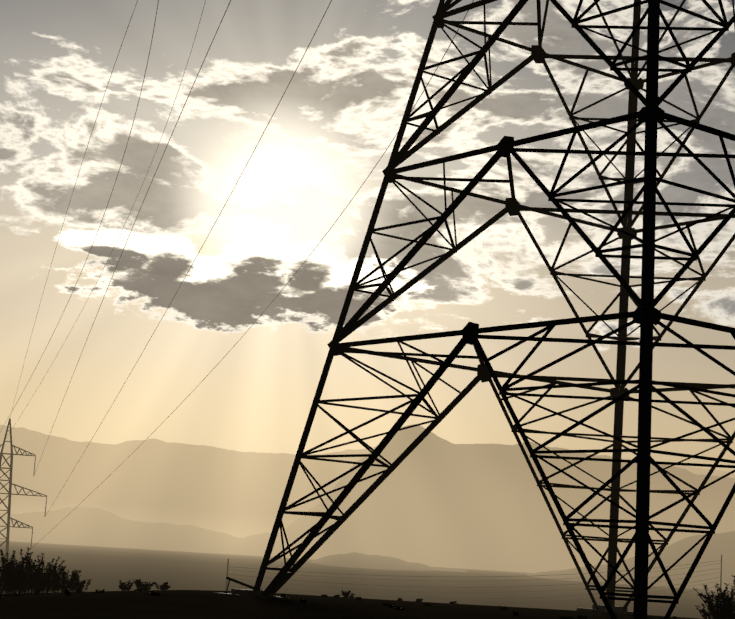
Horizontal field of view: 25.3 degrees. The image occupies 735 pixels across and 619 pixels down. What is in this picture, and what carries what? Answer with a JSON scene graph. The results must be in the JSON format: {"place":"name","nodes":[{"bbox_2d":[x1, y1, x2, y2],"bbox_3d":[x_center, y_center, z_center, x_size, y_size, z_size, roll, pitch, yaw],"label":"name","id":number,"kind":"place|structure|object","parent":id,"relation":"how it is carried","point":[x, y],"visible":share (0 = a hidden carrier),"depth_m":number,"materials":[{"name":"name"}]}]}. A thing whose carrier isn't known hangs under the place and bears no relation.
{"place":"outdoors","nodes":[
{"label":"outdoors","id":0,"kind":"place"},
{"bbox_2d":[0,424,734,572],"bbox_3d":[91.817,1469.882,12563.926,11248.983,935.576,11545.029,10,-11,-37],"label":"mountain range","id":1,"kind":"structure","parent":0,"point":[432,500],"depth_m":9088.02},
{"bbox_2d":[0,541,734,618],"bbox_3d":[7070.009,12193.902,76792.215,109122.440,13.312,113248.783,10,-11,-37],"label":"ground","id":2,"kind":"structure","parent":0,"point":[195,580],"depth_m":676.77,"materials":[{"name":"soil"}]},
{"bbox_2d":[0,418,46,593],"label":"transmission pylon","id":3,"kind":"object","parent":2,"relation":"on","point":[8,510],"visible":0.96,"depth_m":358.98,"materials":[{"name":"metal"}]},
{"bbox_2d":[1,0,473,547],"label":"conductors","id":4,"kind":"object","parent":3,"relation":"on","point":[147,192],"visible":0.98,"depth_m":152.98,"materials":[{"name":"silver metal"}]},
{"bbox_2d":[226,577,262,592],"bbox_3d":[-3.216,7.595,44.188,1.301,0.688,0.088,4,-9,-4],"label":"loose angle bar","id":5,"kind":"object","parent":2,"relation":"on","point":[239,582],"visible":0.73,"depth_m":44.22,"materials":[{"name":"metal"}]},
{"bbox_2d":[213,589,632,613],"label":"tower footings","id":6,"kind":"object","parent":2,"relation":"on","point":[258,593],"visible":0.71,"depth_m":44.18,"materials":[{"name":"grey concrete"}]},
{"bbox_2d":[225,555,721,597],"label":"crossing line poles","id":7,"kind":"object","parent":2,"relation":"on","point":[720,575],"visible":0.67,"depth_m":335.90,"materials":[{"name":"grey metal"}]},
{"bbox_2d":[254,0,734,618],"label":"transmission tower","id":8,"kind":"structure","parent":2,"relation":"on","point":[646,316],"depth_m":43.18,"materials":[{"name":"metal"}]},
{"bbox_2d":[0,425,734,537],"bbox_3d":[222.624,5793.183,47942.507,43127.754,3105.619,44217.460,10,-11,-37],"label":"mountain range","id":9,"kind":"structure","parent":0,"point":[238,494],"depth_m":36538.22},
{"bbox_2d":[0,0,734,471],"label":"sky","id":10,"kind":"structure","parent":0,"point":[344,104],"materials":[{"name":"beige"}]},
{"bbox_2d":[227,560,720,607],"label":"crossing line conductors","id":11,"kind":"object","parent":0,"point":[465,587],"visible":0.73,"depth_m":288.47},
{"bbox_2d":[312,531,734,590],"bbox_3d":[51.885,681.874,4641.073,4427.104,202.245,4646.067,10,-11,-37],"label":"hills","id":12,"kind":"structure","parent":0,"point":[720,544],"depth_m":3230.58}
]}

